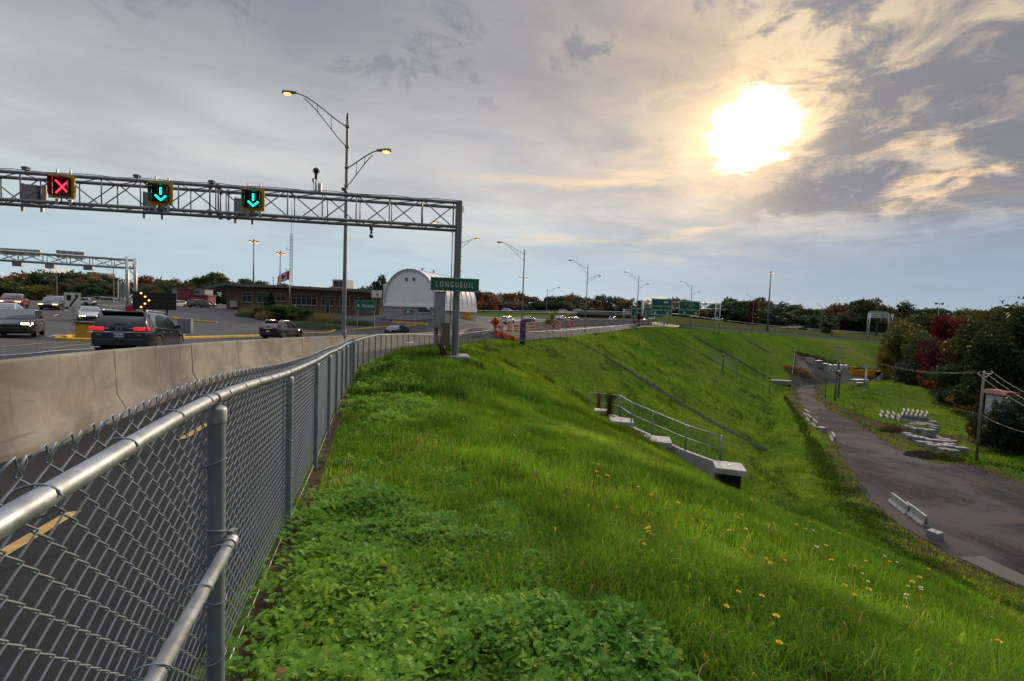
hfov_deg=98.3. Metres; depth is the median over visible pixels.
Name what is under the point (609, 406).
creeper
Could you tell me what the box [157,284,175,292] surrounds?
shrub
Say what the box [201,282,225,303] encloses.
tree
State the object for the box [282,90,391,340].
street lamp
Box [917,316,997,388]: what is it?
tree
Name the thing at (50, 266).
lane signal
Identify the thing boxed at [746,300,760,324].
tree
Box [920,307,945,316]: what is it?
tree
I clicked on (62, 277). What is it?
tree
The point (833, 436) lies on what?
precast barrier
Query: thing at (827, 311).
tree
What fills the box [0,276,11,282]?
tree
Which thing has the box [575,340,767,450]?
drainage channel
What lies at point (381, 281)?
tree
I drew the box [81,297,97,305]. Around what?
suv
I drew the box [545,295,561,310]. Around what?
tree
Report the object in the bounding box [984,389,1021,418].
house
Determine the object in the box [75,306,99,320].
car
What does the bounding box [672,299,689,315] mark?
tree
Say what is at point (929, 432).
concrete block
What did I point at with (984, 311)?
tree
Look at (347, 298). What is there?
window
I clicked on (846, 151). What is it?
sky
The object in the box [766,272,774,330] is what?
mast light
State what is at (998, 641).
wild flower
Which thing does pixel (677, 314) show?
guard rail
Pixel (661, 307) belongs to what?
road sign
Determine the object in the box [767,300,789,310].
tree
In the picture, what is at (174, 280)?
tree
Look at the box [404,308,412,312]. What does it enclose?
direction sign
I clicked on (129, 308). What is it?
car
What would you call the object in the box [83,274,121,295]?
tree
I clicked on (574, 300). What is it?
tree
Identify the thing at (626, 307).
shrub
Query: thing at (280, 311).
shrub
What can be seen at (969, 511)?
gravel road
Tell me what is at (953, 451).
concrete block
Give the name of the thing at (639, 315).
tree
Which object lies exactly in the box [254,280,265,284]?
tree
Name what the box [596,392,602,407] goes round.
creeper
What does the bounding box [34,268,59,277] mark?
tree
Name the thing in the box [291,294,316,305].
window
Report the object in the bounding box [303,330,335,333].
kerb
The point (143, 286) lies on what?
shrub
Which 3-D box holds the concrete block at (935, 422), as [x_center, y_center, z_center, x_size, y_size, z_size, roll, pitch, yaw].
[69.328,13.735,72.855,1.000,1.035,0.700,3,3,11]
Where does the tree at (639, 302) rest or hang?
on the ground at (818, 347)
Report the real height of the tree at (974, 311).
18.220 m
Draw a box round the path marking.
[0,326,633,554]
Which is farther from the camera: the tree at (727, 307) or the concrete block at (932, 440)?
the tree at (727, 307)
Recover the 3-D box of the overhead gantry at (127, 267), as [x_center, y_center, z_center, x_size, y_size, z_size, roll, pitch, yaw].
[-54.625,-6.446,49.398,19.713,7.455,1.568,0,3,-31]
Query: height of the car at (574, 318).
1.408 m
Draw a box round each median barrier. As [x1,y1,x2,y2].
[42,297,131,306]
[476,317,625,325]
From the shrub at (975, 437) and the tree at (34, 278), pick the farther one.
the tree at (34, 278)
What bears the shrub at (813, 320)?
on the ground at (818, 347)
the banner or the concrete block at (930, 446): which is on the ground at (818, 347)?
the concrete block at (930, 446)
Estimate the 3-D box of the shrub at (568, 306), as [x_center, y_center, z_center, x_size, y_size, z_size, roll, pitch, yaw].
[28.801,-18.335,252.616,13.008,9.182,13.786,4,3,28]
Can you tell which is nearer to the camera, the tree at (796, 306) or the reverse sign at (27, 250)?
the reverse sign at (27, 250)
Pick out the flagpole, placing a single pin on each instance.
(284, 276)
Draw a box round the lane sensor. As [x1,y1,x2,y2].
[20,166,30,170]
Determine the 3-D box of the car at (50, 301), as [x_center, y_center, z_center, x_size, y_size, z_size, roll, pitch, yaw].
[-58.650,-4.887,56.843,2.162,1.737,4.660,0,6,-30]
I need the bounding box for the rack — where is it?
[117,281,124,300]
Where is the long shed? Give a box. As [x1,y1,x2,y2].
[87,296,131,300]
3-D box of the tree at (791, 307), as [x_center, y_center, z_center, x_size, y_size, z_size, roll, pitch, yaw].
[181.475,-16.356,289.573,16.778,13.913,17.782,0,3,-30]
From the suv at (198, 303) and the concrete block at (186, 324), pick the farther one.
the suv at (198, 303)
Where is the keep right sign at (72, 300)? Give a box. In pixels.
[64,292,80,334]
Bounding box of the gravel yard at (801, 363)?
[794,354,881,382]
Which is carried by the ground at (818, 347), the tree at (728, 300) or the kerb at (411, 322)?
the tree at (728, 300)
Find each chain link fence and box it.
[0,330,490,680]
[525,322,664,340]
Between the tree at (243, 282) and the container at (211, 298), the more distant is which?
the tree at (243, 282)
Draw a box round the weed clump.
[922,451,966,461]
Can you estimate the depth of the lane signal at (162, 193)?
16.78 m
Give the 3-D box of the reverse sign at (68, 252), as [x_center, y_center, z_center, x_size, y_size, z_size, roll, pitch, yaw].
[-51.292,-9.887,51.478,2.363,1.023,0.260,0,3,-31]
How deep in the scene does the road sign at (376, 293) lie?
66.47 m
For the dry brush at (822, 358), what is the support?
on the ground at (818, 347)
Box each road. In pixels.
[0,300,678,574]
[794,377,1023,587]
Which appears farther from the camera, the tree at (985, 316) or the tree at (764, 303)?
the tree at (764, 303)
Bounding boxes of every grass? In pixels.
[235,311,372,329]
[236,303,341,323]
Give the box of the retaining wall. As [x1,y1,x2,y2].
[605,414,714,477]
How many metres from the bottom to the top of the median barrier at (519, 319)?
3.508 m
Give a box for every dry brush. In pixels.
[782,365,822,384]
[792,351,863,370]
[857,366,893,379]
[874,424,907,432]
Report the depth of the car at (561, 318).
124.64 m
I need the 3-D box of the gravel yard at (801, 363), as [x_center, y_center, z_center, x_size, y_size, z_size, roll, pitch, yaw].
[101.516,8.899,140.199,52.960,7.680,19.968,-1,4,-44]
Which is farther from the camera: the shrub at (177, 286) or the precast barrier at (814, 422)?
the shrub at (177, 286)
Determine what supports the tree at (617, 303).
on the ground at (818, 347)
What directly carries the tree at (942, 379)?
on the ground at (818, 347)
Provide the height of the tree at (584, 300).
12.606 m
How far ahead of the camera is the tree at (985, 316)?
137.80 m
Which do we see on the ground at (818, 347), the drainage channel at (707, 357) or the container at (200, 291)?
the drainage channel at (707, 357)
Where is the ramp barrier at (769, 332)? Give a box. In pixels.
[679,324,879,342]
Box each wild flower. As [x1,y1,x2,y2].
[721,604,729,627]
[773,613,779,635]
[773,640,781,668]
[995,639,1002,662]
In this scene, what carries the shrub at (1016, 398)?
on the ground at (818, 347)
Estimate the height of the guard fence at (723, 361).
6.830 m
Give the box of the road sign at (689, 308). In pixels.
[678,300,699,315]
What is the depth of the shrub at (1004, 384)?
76.98 m
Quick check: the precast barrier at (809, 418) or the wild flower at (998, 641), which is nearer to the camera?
the wild flower at (998, 641)
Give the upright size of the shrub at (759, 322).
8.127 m
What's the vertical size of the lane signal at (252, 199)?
1.287 m
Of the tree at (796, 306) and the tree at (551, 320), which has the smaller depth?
the tree at (551, 320)
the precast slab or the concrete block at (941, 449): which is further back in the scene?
the precast slab
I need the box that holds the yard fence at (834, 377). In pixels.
[791,348,884,385]
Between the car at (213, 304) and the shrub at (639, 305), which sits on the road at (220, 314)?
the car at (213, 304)
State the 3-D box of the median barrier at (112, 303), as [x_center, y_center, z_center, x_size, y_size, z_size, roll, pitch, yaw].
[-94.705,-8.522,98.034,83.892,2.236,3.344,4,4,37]
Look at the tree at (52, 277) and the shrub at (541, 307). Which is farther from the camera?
the shrub at (541, 307)
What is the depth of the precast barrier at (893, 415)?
78.69 m
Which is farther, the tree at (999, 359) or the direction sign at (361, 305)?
the tree at (999, 359)
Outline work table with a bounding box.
[851,379,866,384]
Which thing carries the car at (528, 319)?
on the road at (220, 314)
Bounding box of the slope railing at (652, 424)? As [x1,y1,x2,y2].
[588,393,722,460]
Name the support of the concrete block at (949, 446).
on the ground at (818, 347)
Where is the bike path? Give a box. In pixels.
[0,325,648,680]
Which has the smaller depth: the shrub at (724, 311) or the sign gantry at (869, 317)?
the sign gantry at (869, 317)
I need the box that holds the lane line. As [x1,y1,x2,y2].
[10,348,93,354]
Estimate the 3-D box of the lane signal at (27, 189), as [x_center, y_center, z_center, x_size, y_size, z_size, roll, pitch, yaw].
[-18.464,-5.494,17.038,0.828,1.053,0.230,2,3,-9]
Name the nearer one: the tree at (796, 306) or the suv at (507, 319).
the suv at (507, 319)
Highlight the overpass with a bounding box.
[567,311,656,318]
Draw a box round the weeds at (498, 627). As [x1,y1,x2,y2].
[225,350,974,680]
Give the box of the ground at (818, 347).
[184,313,1023,680]
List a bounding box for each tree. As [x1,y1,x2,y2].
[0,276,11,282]
[5,270,33,281]
[16,272,54,296]
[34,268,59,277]
[46,273,59,282]
[50,272,84,297]
[63,277,103,292]
[65,269,95,282]
[81,272,105,280]
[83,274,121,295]
[132,275,154,286]
[151,280,170,286]
[154,276,181,283]
[174,281,197,287]
[183,279,203,287]
[190,271,230,290]
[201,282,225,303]
[227,279,254,283]
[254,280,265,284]
[370,274,387,290]
[474,291,488,312]
[476,292,501,311]
[480,297,509,308]
[501,292,524,309]
[506,291,530,310]
[525,296,540,310]
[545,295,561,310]
[545,309,559,331]
[554,296,567,310]
[557,293,577,303]
[567,295,582,309]
[576,297,598,306]
[577,299,602,310]
[594,293,617,309]
[613,297,633,312]
[615,298,635,311]
[633,313,642,325]
[634,299,649,306]
[668,297,680,307]
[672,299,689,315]
[692,302,707,317]
[712,301,737,315]
[717,296,736,304]
[722,300,770,322]
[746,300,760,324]
[753,297,766,307]
[756,305,789,324]
[758,301,772,306]
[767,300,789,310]
[774,303,798,317]
[785,305,797,311]
[788,304,804,309]
[796,307,809,323]
[801,308,828,316]
[808,308,827,325]
[819,308,832,316]
[828,303,854,327]
[843,297,916,334]
[847,307,890,331]
[871,304,896,327]
[874,315,924,363]
[879,320,932,382]
[890,348,920,370]
[900,338,941,380]
[909,307,932,315]
[909,311,955,341]
[911,334,956,387]
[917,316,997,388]
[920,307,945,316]
[926,312,970,365]
[927,348,980,395]
[942,308,975,315]
[944,330,1023,406]
[951,308,999,340]
[959,298,1023,391]
[967,309,980,315]
[971,309,991,316]
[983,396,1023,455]
[996,296,1023,394]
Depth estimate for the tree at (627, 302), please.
259.82 m
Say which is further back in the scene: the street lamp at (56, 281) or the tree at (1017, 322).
the street lamp at (56, 281)
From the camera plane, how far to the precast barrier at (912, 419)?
76.14 m
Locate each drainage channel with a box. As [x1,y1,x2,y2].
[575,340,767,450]
[668,337,764,385]
[693,336,769,378]
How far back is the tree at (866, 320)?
259.32 m
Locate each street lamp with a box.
[44,267,56,295]
[98,263,113,297]
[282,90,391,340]
[433,221,479,246]
[497,241,527,319]
[569,260,600,331]
[625,272,648,324]
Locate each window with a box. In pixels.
[242,292,251,302]
[256,293,266,302]
[276,293,285,301]
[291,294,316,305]
[321,296,333,305]
[340,297,349,306]
[354,297,362,307]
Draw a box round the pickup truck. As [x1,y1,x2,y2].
[0,293,28,307]
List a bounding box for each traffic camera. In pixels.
[312,167,321,191]
[369,226,373,237]
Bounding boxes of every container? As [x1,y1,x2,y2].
[176,288,192,300]
[187,294,215,303]
[193,288,212,294]
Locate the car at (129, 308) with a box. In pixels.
[125,305,135,310]
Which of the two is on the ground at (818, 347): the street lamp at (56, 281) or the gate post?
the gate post
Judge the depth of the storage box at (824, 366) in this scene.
139.23 m
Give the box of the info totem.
[519,320,525,344]
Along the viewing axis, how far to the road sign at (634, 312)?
143.40 m
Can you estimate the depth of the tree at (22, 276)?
170.84 m
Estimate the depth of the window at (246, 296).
75.10 m
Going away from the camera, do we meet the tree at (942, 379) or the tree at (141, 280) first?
the tree at (942, 379)
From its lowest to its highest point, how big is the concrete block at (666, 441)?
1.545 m
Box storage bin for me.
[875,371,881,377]
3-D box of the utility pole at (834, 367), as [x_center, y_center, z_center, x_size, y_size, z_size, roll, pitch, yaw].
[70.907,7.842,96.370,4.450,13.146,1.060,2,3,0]
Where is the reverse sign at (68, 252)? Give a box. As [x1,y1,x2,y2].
[56,250,84,260]
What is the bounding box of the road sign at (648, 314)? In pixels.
[646,310,662,317]
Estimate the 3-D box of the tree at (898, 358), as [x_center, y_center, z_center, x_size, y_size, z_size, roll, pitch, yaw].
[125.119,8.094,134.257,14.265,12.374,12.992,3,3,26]
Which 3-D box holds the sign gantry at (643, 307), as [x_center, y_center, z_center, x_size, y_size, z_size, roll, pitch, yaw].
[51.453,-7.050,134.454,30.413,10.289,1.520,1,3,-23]
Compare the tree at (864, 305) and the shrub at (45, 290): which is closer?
the shrub at (45, 290)
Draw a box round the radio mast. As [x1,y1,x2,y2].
[286,212,292,285]
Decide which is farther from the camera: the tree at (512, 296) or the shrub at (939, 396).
the tree at (512, 296)
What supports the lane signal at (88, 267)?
attached to the overhead gantry at (127, 267)
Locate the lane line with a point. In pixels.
(46, 351)
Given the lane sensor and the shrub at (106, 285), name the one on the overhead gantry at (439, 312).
the lane sensor
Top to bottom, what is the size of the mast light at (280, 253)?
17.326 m
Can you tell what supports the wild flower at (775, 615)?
on the ground at (818, 347)
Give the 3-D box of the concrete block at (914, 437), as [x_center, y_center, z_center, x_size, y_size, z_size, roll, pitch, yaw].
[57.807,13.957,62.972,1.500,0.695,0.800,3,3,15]
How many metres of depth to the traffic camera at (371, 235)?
18.14 m
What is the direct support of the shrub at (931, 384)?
on the ground at (818, 347)
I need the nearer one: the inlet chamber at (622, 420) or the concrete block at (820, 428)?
the inlet chamber at (622, 420)
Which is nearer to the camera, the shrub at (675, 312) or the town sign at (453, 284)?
the town sign at (453, 284)
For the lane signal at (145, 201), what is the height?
1.053 m
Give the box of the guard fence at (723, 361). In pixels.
[709,350,737,375]
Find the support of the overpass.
on the ground at (818, 347)
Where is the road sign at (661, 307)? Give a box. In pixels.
[651,298,672,315]
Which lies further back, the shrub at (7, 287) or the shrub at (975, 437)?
the shrub at (7, 287)
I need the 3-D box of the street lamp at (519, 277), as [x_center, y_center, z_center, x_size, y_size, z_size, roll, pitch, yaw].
[-0.072,-6.880,62.467,4.600,13.825,0.433,2,3,-8]
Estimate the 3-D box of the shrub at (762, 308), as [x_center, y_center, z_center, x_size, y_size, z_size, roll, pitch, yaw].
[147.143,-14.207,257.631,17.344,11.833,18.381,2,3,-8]
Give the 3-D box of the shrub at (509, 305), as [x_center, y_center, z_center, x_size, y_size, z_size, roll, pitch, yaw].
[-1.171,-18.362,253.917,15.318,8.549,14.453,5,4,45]
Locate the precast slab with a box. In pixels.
[805,357,814,363]
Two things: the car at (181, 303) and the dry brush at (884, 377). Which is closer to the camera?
the car at (181, 303)
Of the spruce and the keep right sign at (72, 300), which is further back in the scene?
the spruce
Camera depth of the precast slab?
141.25 m
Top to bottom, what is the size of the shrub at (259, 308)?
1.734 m
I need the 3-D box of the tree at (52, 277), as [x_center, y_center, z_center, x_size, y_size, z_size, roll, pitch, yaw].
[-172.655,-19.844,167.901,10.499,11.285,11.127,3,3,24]
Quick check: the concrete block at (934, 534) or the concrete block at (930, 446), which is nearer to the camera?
the concrete block at (934, 534)
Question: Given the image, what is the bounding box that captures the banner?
[418,307,429,312]
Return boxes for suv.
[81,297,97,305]
[87,309,184,349]
[99,297,116,300]
[186,299,211,307]
[258,320,303,338]
[500,316,514,323]
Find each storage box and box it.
[814,360,822,367]
[822,363,828,369]
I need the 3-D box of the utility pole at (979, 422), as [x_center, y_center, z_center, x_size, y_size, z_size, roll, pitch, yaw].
[56.868,9.385,53.767,2.282,11.618,0.312,1,3,-13]
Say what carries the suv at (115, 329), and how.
on the road at (220, 314)
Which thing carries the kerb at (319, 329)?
on the road at (220, 314)
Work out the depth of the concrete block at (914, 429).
69.01 m
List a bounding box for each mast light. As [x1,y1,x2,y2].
[248,239,258,283]
[275,250,284,284]
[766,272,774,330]
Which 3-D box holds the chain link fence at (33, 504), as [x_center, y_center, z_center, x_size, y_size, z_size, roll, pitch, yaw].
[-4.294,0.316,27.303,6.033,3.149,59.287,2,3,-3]
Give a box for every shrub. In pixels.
[0,280,28,296]
[20,284,63,299]
[50,282,85,295]
[67,282,109,296]
[98,281,116,296]
[131,283,153,290]
[140,285,165,292]
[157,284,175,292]
[168,283,188,287]
[250,306,270,314]
[266,304,305,318]
[296,309,314,319]
[487,302,504,312]
[498,301,520,312]
[512,304,528,310]
[527,300,548,311]
[540,300,563,310]
[554,300,574,310]
[600,305,618,312]
[611,305,625,312]
[618,305,635,312]
[634,303,650,309]
[672,309,689,316]
[698,309,709,318]
[706,306,720,319]
[708,306,733,321]
[731,314,763,323]
[754,306,787,324]
[775,311,800,325]
[789,315,806,327]
[802,315,809,327]
[804,315,828,329]
[811,314,842,329]
[816,320,840,332]
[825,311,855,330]
[844,314,883,331]
[868,318,894,332]
[872,336,903,376]
[889,355,925,386]
[921,379,949,389]
[932,385,960,404]
[946,389,983,414]
[954,394,985,419]
[963,409,1006,449]
[970,373,1023,418]
[971,405,1023,448]
[982,397,1014,445]
[993,423,1023,456]
[1012,392,1023,404]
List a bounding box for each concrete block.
[177,318,192,332]
[816,426,826,431]
[901,432,912,436]
[905,434,916,439]
[910,427,917,431]
[911,435,925,440]
[915,440,934,446]
[921,428,936,436]
[924,438,939,442]
[925,443,941,449]
[926,528,943,540]
[929,421,938,425]
[937,447,948,451]
[941,444,954,448]
[945,448,959,454]
[947,440,957,445]
[955,446,969,452]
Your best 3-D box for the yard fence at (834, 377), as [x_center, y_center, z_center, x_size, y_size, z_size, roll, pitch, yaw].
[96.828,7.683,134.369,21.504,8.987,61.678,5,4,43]
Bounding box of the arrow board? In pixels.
[132,291,176,315]
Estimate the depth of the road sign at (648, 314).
142.79 m
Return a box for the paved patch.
[960,556,1023,585]
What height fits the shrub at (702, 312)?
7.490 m
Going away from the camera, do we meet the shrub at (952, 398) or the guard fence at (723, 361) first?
the shrub at (952, 398)
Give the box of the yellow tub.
[849,366,855,374]
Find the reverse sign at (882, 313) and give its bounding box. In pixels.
[869,311,887,317]
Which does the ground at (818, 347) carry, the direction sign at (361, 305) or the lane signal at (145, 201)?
the direction sign at (361, 305)
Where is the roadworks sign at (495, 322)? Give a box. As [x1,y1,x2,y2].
[490,317,499,333]
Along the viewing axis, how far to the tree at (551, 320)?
83.86 m
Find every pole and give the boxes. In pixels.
[825,359,827,397]
[828,347,848,400]
[837,346,849,397]
[974,370,992,460]
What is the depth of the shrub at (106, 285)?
146.91 m
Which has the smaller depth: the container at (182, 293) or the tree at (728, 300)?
the container at (182, 293)
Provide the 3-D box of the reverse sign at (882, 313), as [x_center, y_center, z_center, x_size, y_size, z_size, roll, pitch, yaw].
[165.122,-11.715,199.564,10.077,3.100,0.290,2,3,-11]
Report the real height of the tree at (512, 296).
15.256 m
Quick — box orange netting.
[495,330,517,339]
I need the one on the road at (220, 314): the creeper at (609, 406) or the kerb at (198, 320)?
the kerb at (198, 320)
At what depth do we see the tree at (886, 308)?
264.95 m
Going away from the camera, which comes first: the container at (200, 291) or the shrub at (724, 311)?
the container at (200, 291)
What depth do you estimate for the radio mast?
127.29 m
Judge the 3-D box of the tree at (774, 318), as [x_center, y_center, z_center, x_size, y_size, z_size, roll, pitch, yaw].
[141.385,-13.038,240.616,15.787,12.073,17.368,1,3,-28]
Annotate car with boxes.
[0,303,23,308]
[0,309,44,336]
[38,295,68,309]
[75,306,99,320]
[125,305,135,310]
[177,300,186,307]
[204,301,216,307]
[384,324,409,333]
[502,308,512,311]
[523,316,535,321]
[556,316,566,319]
[569,316,579,319]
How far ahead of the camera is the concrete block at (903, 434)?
65.41 m
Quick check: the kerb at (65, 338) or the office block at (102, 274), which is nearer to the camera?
the kerb at (65, 338)
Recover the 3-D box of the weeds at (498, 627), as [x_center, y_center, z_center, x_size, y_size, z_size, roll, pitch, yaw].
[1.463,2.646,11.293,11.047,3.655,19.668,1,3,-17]
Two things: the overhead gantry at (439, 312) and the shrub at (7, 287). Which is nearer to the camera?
the overhead gantry at (439, 312)
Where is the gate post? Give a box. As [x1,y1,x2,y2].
[864,365,868,383]
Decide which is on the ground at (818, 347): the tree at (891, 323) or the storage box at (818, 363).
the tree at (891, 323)
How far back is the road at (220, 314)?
51.67 m
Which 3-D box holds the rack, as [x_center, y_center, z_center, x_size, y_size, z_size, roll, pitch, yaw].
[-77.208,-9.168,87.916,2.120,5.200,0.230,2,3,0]
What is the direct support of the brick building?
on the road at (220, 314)
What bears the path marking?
on the bike path
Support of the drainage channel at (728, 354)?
on the ground at (818, 347)
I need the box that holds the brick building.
[204,277,385,314]
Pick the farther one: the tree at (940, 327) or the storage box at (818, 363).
the storage box at (818, 363)
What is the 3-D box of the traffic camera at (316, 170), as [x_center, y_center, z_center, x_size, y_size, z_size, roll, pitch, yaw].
[-7.814,-6.445,17.759,0.368,0.960,0.205,2,3,0]
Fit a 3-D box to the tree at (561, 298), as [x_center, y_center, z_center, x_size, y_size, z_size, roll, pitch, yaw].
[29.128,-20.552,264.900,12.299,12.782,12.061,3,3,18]
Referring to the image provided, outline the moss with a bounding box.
[13,347,401,460]
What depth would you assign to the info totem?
57.81 m
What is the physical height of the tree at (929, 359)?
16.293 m
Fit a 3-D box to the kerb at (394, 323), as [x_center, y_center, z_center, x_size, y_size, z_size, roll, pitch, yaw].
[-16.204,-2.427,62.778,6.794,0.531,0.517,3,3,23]
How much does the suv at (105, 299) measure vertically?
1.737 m
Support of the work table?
on the ground at (818, 347)
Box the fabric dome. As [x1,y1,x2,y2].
[383,268,476,321]
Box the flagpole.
[277,269,289,313]
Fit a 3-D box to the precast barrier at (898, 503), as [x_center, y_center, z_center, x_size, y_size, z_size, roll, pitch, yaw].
[33.798,14.217,38.614,0.580,0.860,3.018,3,3,20]
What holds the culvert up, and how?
on the ground at (818, 347)
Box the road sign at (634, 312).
[631,308,645,317]
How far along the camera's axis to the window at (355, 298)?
70.78 m
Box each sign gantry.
[622,309,667,324]
[641,300,720,333]
[866,313,892,339]
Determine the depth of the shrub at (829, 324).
214.39 m
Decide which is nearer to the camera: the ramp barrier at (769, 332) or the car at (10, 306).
the car at (10, 306)
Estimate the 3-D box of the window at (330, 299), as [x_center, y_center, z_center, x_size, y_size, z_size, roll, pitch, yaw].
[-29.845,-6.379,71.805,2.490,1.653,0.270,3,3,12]
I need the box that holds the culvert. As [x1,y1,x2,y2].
[769,379,791,386]
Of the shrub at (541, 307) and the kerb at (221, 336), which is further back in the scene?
the shrub at (541, 307)
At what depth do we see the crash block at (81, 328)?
25.70 m
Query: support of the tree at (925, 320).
on the ground at (818, 347)
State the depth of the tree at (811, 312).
265.53 m
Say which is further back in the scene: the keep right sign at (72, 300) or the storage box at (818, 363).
the storage box at (818, 363)
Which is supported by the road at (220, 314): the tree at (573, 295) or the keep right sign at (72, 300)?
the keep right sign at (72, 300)
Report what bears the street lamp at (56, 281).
on the road at (220, 314)
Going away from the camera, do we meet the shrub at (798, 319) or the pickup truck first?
the pickup truck
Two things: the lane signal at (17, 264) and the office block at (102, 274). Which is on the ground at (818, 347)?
the office block at (102, 274)
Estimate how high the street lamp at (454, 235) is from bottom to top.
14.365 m
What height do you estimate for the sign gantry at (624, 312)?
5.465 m
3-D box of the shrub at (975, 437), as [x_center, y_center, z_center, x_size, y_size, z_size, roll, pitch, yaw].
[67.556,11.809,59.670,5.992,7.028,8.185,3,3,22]
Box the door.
[325,302,329,312]
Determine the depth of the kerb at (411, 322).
62.26 m
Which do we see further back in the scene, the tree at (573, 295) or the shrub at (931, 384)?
the tree at (573, 295)
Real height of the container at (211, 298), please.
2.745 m
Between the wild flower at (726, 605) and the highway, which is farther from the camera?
the highway
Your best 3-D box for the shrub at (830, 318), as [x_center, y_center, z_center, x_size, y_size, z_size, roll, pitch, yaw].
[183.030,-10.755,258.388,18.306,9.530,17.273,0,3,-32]
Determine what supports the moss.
on the bike path
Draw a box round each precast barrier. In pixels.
[806,414,811,421]
[811,419,817,427]
[829,431,835,441]
[888,493,909,513]
[890,411,896,419]
[902,416,929,422]
[906,502,929,526]
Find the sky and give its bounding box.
[0,0,1023,316]
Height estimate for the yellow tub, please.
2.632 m
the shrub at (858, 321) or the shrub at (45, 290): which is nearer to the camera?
the shrub at (45, 290)
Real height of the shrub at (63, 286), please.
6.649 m
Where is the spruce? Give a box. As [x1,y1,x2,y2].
[263,289,276,306]
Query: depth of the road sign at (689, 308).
133.59 m
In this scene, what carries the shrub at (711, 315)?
on the ground at (818, 347)
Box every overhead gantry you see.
[0,168,469,360]
[0,250,136,310]
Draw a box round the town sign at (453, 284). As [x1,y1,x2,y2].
[430,277,478,291]
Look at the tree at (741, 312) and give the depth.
233.22 m
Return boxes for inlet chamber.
[594,408,606,415]
[610,417,633,426]
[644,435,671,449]
[712,460,746,490]
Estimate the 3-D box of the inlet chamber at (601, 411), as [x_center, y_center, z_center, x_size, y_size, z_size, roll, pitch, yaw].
[5.297,4.578,26.522,0.750,0.945,0.712,2,3,8]
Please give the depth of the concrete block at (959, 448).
58.25 m
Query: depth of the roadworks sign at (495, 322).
60.88 m
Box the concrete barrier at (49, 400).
[0,319,651,462]
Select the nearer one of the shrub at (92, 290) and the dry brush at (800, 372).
the dry brush at (800, 372)
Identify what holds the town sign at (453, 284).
attached to the overhead gantry at (439, 312)
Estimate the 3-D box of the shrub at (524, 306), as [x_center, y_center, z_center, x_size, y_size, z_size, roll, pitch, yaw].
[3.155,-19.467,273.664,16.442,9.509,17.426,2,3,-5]
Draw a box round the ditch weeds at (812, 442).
[782,396,1023,613]
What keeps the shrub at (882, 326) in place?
on the ground at (818, 347)
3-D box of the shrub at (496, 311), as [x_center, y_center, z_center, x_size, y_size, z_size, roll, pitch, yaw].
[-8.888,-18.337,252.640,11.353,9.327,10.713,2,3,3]
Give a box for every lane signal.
[12,262,23,266]
[21,183,46,211]
[45,264,55,268]
[46,169,75,205]
[83,266,93,269]
[143,191,165,219]
[147,177,172,211]
[234,197,255,224]
[241,183,264,217]
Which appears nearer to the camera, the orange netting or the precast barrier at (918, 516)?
the precast barrier at (918, 516)
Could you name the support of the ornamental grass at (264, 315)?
on the planted bed
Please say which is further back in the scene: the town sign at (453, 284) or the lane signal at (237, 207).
the town sign at (453, 284)
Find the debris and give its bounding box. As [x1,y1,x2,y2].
[903,449,945,459]
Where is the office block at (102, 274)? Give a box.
[87,272,115,280]
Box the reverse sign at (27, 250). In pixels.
[0,248,40,256]
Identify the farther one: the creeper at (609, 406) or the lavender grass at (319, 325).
the lavender grass at (319, 325)
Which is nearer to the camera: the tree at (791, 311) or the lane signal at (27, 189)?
the lane signal at (27, 189)
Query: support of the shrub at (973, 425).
on the ground at (818, 347)
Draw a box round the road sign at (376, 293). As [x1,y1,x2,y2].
[371,290,381,308]
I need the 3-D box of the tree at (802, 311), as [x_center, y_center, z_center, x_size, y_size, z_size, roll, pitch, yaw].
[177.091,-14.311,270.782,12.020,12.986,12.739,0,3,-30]
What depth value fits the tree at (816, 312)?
253.82 m
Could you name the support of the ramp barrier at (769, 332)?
on the road at (220, 314)
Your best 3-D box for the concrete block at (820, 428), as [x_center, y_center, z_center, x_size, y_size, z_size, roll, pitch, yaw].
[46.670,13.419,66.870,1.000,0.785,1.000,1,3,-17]
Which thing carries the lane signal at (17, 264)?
attached to the overhead gantry at (127, 267)
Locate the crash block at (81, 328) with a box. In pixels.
[73,321,94,337]
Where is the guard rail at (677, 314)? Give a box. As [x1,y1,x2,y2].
[477,310,883,334]
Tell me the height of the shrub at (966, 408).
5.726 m
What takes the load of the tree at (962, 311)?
on the ground at (818, 347)
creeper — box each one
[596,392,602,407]
[599,392,618,414]
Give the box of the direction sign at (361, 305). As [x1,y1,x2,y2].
[356,300,375,334]
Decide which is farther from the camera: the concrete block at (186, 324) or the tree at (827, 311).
the tree at (827, 311)
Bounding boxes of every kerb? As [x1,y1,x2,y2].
[54,335,90,340]
[172,317,216,322]
[184,335,259,338]
[299,328,340,330]
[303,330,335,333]
[347,323,419,330]
[377,321,411,324]
[393,321,428,324]
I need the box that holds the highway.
[525,312,879,333]
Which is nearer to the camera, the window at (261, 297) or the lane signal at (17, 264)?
the lane signal at (17, 264)
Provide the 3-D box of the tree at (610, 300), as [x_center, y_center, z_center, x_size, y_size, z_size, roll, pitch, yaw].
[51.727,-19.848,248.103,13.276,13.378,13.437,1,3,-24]
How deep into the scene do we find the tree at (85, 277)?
183.02 m
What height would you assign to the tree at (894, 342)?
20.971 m
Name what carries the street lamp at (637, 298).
on the road at (220, 314)
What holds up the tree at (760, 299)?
on the ground at (818, 347)

